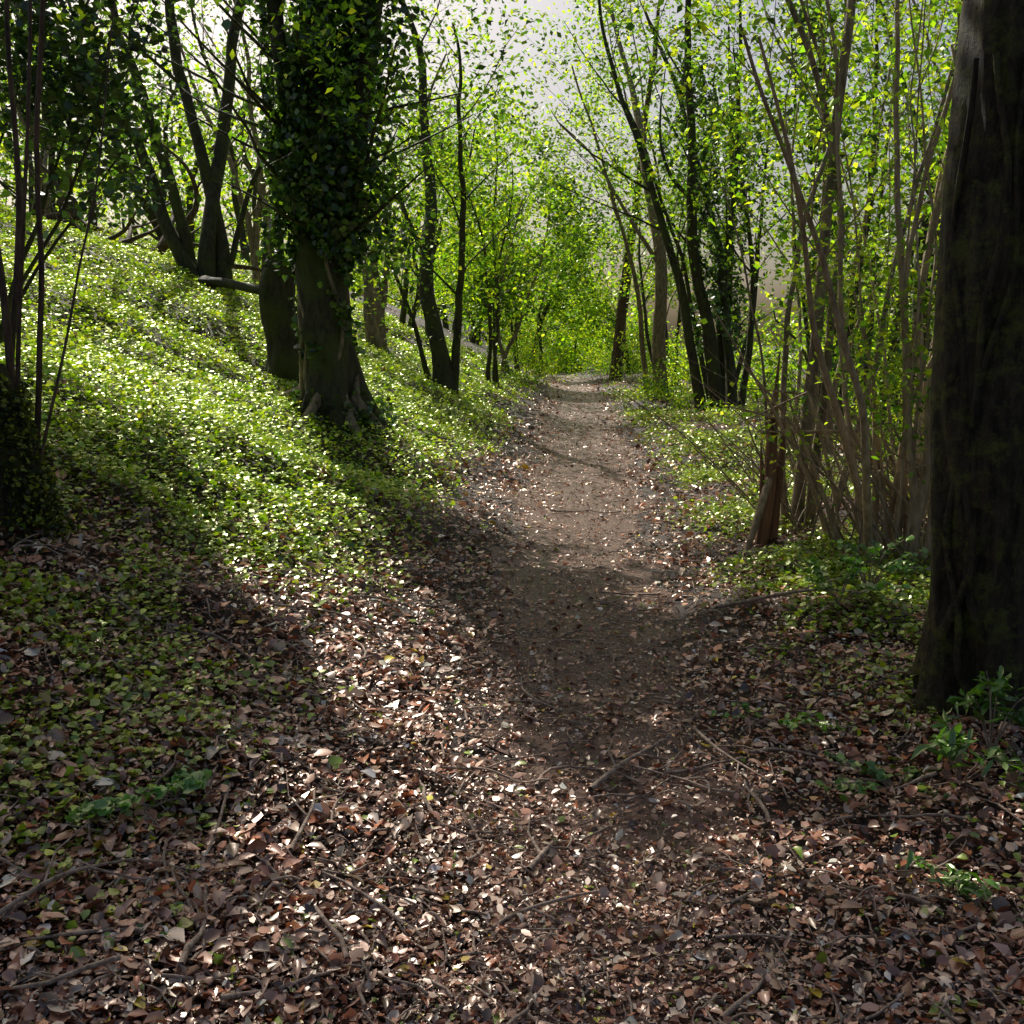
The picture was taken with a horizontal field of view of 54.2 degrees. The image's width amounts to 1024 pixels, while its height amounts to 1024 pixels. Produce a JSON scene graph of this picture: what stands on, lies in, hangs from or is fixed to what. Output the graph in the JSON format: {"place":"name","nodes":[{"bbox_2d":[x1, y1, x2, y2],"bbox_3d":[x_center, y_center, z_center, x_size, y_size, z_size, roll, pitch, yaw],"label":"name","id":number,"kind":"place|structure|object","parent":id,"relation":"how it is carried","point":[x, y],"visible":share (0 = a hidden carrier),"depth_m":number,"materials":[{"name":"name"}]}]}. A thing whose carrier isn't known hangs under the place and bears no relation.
{"place":"outdoors","nodes":[
{"label":"outdoors","id":0,"kind":"place"},
{"bbox_2d":[0,0,956,345],"label":"sky","id":1,"kind":"structure","parent":0,"point":[541,5],"materials":[{"name":"white"}]},
{"bbox_2d":[0,213,1023,1023],"bbox_3d":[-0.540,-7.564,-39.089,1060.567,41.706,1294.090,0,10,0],"label":"ground","id":2,"kind":"structure","parent":0,"point":[784,807],"depth_m":4.39,"materials":[{"name":"soil"}]},
{"bbox_2d":[0,0,171,214],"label":"hazel tree","id":3,"kind":"object","parent":2,"relation":"on","point":[42,178],"visible":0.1,"depth_m":17.29,"materials":[{"name":"green plant"}]},
{"bbox_2d":[0,821,183,915],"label":"fallen branch","id":4,"kind":"object","parent":2,"relation":"on","point":[14,902],"visible":1,"depth_m":2.46,"materials":[{"name":"brown wood"}]},
{"bbox_2d":[64,793,141,822],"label":"ivy plant","id":5,"kind":"object","parent":2,"relation":"on","point":[103,806],"visible":0.99,"depth_m":2.71,"materials":[{"name":"green plant"}]},
{"bbox_2d":[0,0,209,214],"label":"sycamore tree","id":6,"kind":"object","parent":2,"relation":"on","point":[31,166],"visible":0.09,"depth_m":20.26,"materials":[{"name":"green plant"}]},
{"bbox_2d":[0,0,217,225],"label":"sycamore tree","id":7,"kind":"object","parent":2,"relation":"on","point":[94,217],"visible":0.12,"depth_m":25.38,"materials":[{"name":"green plant"}]},
{"bbox_2d":[0,0,230,343],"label":"tree","id":8,"kind":"object","parent":2,"relation":"on","point":[84,85],"visible":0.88,"depth_m":6.92,"materials":[{"name":"green plant"}]},
{"bbox_2d":[4,143,260,271],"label":"dead branches","id":9,"kind":"object","parent":2,"relation":"on","point":[162,246],"visible":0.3,"depth_m":17.19,"materials":[{"name":"brown wood"}]},
{"bbox_2d":[134,765,212,800],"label":"ivy plant","id":10,"kind":"object","parent":2,"relation":"on","point":[193,781],"visible":0.95,"depth_m":2.92,"materials":[{"name":"green plant"}]},
{"bbox_2d":[0,0,383,552],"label":"coppiced hazel","id":11,"kind":"object","parent":2,"relation":"on","point":[29,495],"visible":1,"depth_m":4.34,"materials":[{"name":"brown plant"}]},
{"bbox_2d":[94,0,295,265],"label":"sycamore tree","id":12,"kind":"object","parent":2,"relation":"on","point":[237,209],"visible":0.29,"depth_m":25.71,"materials":[{"name":"green plant"}]},
{"bbox_2d":[2,0,419,291],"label":"ash tree","id":13,"kind":"object","parent":2,"relation":"on","point":[216,257],"visible":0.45,"depth_m":15.59,"materials":[{"name":"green plant"}]},
{"bbox_2d":[196,275,258,294],"bbox_3d":[-3.913,-3.209,14.197,1.928,0.380,0.179,9,13,43],"label":"fallen log","id":14,"kind":"object","parent":2,"relation":"on","point":[212,282],"visible":0.77,"depth_m":14.21,"materials":[{"name":"wood"}]},
{"bbox_2d":[77,0,410,283],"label":"hazel tree","id":15,"kind":"object","parent":2,"relation":"on","point":[254,242],"visible":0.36,"depth_m":21.18,"materials":[{"name":"green plant"}]},
{"bbox_2d":[259,245,298,385],"bbox_3d":[-2.597,-2.219,11.326,0.507,1.716,0.674,0,10,0],"label":"trunk","id":16,"kind":"object","parent":2,"relation":"on","point":[276,306],"visible":0.67,"depth_m":11.11,"materials":[{"name":"brown plant"}]},
{"bbox_2d":[56,0,561,445],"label":"ivy clad tree","id":17,"kind":"object","parent":2,"relation":"on","point":[319,170],"visible":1,"depth_m":9.36,"materials":[{"name":"green plant"}]},
{"bbox_2d":[286,772,353,851],"bbox_3d":[-0.615,0.883,3.032,0.193,0.089,0.479,0,10,0],"label":"fallen branch","id":18,"kind":"object","parent":2,"relation":"on","point":[296,838],"visible":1,"depth_m":2.97,"materials":[{"name":"wood"}]},
{"bbox_2d":[212,0,552,350],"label":"sycamore tree","id":19,"kind":"object","parent":2,"relation":"on","point":[375,333],"visible":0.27,"depth_m":19.80,"materials":[{"name":"green plant"}]},
{"bbox_2d":[243,0,577,340],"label":"sycamore tree","id":20,"kind":"object","parent":2,"relation":"on","point":[449,110],"visible":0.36,"depth_m":25.59,"materials":[{"name":"green plant"}]},
{"bbox_2d":[243,0,617,396],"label":"oak tree","id":21,"kind":"object","parent":2,"relation":"on","point":[445,369],"visible":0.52,"depth_m":16.78,"materials":[{"name":"green plant"}]},
{"bbox_2d":[354,19,556,327],"bbox_3d":[-2.566,-9.990,30.606,7.687,8.940,9.222,0,10,0],"label":"sycamore tree","id":22,"kind":"object","parent":2,"relation":"on","point":[402,317],"visible":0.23,"depth_m":29.81,"materials":[{"name":"green plant"}]},
{"bbox_2d":[0,0,940,432],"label":"distant trees","id":23,"kind":"object","parent":2,"relation":"on","point":[568,348],"visible":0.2,"depth_m":44.69,"materials":[{"name":"green plant"}]},
{"bbox_2d":[395,111,585,371],"bbox_3d":[-1.132,-8.836,33.154,6.177,8.860,6.748,-2,10,-13],"label":"hazel tree","id":24,"kind":"object","parent":2,"relation":"on","point":[507,195],"visible":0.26,"depth_m":32.98,"materials":[{"name":"green plant"}]},
{"bbox_2d":[377,53,625,386],"bbox_3d":[-0.362,-6.434,21.874,5.660,7.626,6.263,0,10,0],"label":"hazel tree","id":25,"kind":"object","parent":2,"relation":"on","point":[493,335],"visible":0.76,"depth_m":21.75,"materials":[{"name":"green plant"}]},
{"bbox_2d":[0,210,1023,1023],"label":"leaf litter","id":26,"kind":"object","parent":2,"relation":"on","point":[276,1006],"visible":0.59,"depth_m":3.08,"materials":[{"name":"brown plant"}]},
{"bbox_2d":[0,202,1023,960],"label":"ground cover plants","id":27,"kind":"object","parent":2,"relation":"on","point":[218,408],"visible":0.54,"depth_m":6.61,"materials":[{"name":"green plant"}]},
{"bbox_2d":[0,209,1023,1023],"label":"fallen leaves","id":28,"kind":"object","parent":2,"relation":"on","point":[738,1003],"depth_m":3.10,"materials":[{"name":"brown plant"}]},
{"bbox_2d":[434,98,649,377],"bbox_3d":[0.660,-7.400,27.994,6.611,7.659,6.929,0,10,0],"label":"hazel tree","id":29,"kind":"object","parent":2,"relation":"on","point":[535,269],"visible":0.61,"depth_m":28.21,"materials":[{"name":"green plant"}]},
{"bbox_2d":[454,149,651,375],"bbox_3d":[1.754,-9.910,40.059,8.312,9.095,6.250,0,10,0],"label":"hazel tree","id":30,"kind":"object","parent":2,"relation":"on","point":[595,312],"visible":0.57,"depth_m":39.92,"materials":[{"name":"green plant"}]},
{"bbox_2d":[526,811,580,873],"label":"fallen branch","id":31,"kind":"object","parent":2,"relation":"on","point":[533,864],"visible":0.98,"depth_m":3.08,"materials":[{"name":"wood"}]},
{"bbox_2d":[430,373,767,1023],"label":"footpath","id":32,"kind":"structure","parent":2,"relation":"on","point":[647,726],"depth_m":4.45,"materials":[{"name":"soil"}]},
{"bbox_2d":[497,0,765,394],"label":"ash tree","id":33,"kind":"object","parent":2,"relation":"on","point":[659,258],"visible":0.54,"depth_m":26.38,"materials":[{"name":"green plant"}]},
{"bbox_2d":[539,0,767,379],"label":"tree","id":34,"kind":"object","parent":2,"relation":"on","point":[621,314],"visible":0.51,"depth_m":35.49,"materials":[{"name":"green plant"}]},
{"bbox_2d":[554,42,766,386],"bbox_3d":[5.072,-9.307,31.636,6.574,10.947,6.867,6,11,30],"label":"hazel tree","id":35,"kind":"object","parent":2,"relation":"on","point":[640,270],"visible":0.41,"depth_m":31.73,"materials":[{"name":"green plant"}]},
{"bbox_2d":[482,0,882,411],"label":"ash tree","id":36,"kind":"object","parent":2,"relation":"on","point":[720,348],"visible":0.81,"depth_m":20.62,"materials":[{"name":"green plant"}]},
{"bbox_2d":[463,315,923,453],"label":"undergrowth","id":37,"kind":"object","parent":2,"relation":"on","point":[644,388],"visible":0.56,"depth_m":31.20,"materials":[{"name":"green plant"}]},
{"bbox_2d":[535,0,907,398],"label":"ash tree","id":38,"kind":"object","parent":2,"relation":"on","point":[736,310],"visible":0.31,"depth_m":23.44,"materials":[{"name":"green plant"}]},
{"bbox_2d":[693,727,770,797],"bbox_3d":[0.857,0.912,3.802,0.154,0.078,0.638,-1,10,-7],"label":"fallen branch","id":39,"kind":"object","parent":2,"relation":"on","point":[702,735],"visible":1,"depth_m":3.79,"materials":[{"name":"brown wood"}]},
{"bbox_2d":[529,0,960,554],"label":"coppiced hazel","id":40,"kind":"object","parent":2,"relation":"on","point":[769,512],"visible":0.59,"depth_m":7.66,"materials":[{"name":"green plant"}]},
{"bbox_2d":[593,333,926,571],"bbox_3d":[2.928,-0.602,8.015,4.358,1.631,3.598,0,10,0],"label":"dead brushwood","id":41,"kind":"object","parent":2,"relation":"on","point":[888,464],"visible":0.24,"depth_m":7.65,"materials":[{"name":"brown wood"}]},
{"bbox_2d":[560,0,961,485],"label":"coppiced hazel","id":42,"kind":"object","parent":2,"relation":"on","point":[630,26],"visible":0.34,"depth_m":9.37,"materials":[{"name":"plant"}]},
{"bbox_2d":[710,702,856,732],"bbox_3d":[1.110,0.847,4.071,0.575,0.115,0.245,4,11,24],"label":"bramble plant","id":43,"kind":"object","parent":2,"relation":"on","point":[786,721],"visible":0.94,"depth_m":4.06,"materials":[{"name":"green plant"}]},
{"bbox_2d":[618,0,959,566],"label":"coppiced hazel","id":44,"kind":"object","parent":2,"relation":"on","point":[906,469],"visible":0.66,"depth_m":6.51,"materials":[{"name":"plant"}]},
{"bbox_2d":[631,0,957,433],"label":"hazel tree","id":45,"kind":"object","parent":2,"relation":"on","point":[816,205],"visible":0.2,"depth_m":16.65,"materials":[{"name":"green plant"}]},
{"bbox_2d":[637,0,961,462],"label":"hazel tree","id":46,"kind":"object","parent":2,"relation":"on","point":[793,99],"visible":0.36,"depth_m":13.23,"materials":[{"name":"green plant"}]},
{"bbox_2d":[719,578,920,609],"bbox_3d":[1.677,0.482,5.512,1.082,0.237,0.152,4,11,23],"label":"fallen branch","id":47,"kind":"object","parent":2,"relation":"on","point":[806,589],"visible":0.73,"depth_m":5.56,"materials":[{"name":"brown wood"}]},
{"bbox_2d":[693,0,957,353],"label":"hazel tree","id":48,"kind":"object","parent":2,"relation":"on","point":[750,127],"visible":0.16,"depth_m":12.35,"materials":[{"name":"green plant"}]},
{"bbox_2d":[723,0,947,299],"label":"ash tree","id":49,"kind":"object","parent":2,"relation":"on","point":[919,141],"visible":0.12,"depth_m":16.62,"materials":[{"name":"green plant"}]},
{"bbox_2d":[791,557,910,604],"bbox_3d":[1.835,0.398,5.324,0.591,0.220,0.584,0,10,0],"label":"bramble plant","id":50,"kind":"object","parent":2,"relation":"on","point":[820,574],"visible":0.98,"depth_m":5.35,"materials":[{"name":"green plant"}]},
{"bbox_2d":[814,751,943,801],"bbox_3d":[1.282,0.949,3.492,0.463,0.096,0.380,2,10,12],"label":"bramble plant","id":51,"kind":"object","parent":2,"relation":"on","point":[874,771],"visible":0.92,"depth_m":3.53,"materials":[{"name":"green plant"}]},
{"bbox_2d":[832,535,929,587],"bbox_3d":[2.105,0.296,5.730,0.535,0.370,0.573,3,10,15],"label":"bramble plant","id":52,"kind":"object","parent":2,"relation":"on","point":[888,566],"visible":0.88,"depth_m":5.68,"materials":[{"name":"green plant"}]},
{"bbox_2d":[819,0,962,423],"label":"ash tree","id":53,"kind":"object","parent":2,"relation":"on","point":[925,224],"visible":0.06,"depth_m":20.92,"materials":[{"name":"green plant"}]},
{"bbox_2d":[905,850,1000,901],"bbox_3d":[1.269,1.055,2.873,0.186,0.111,0.246,-7,12,-36],"label":"nettle plant","id":54,"kind":"object","parent":2,"relation":"on","point":[965,886],"visible":0.96,"depth_m":2.84,"materials":[{"name":"green plant"}]},
{"bbox_2d":[906,0,1023,731],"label":"mossy tree","id":55,"kind":"object","parent":2,"relation":"on","point":[973,625],"visible":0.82,"depth_m":3.77,"materials":[{"name":"brown plant"}]},
{"bbox_2d":[911,707,1023,784],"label":"nettle plant","id":56,"kind":"object","parent":2,"relation":"on","point":[956,743],"visible":1,"depth_m":3.42,"materials":[{"name":"green plant"}]},
{"bbox_2d":[946,665,1023,748],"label":"nettle plant","id":57,"kind":"object","parent":2,"relation":"on","point":[966,701],"visible":0.97,"depth_m":3.60,"materials":[{"name":"green plant"}]}
]}

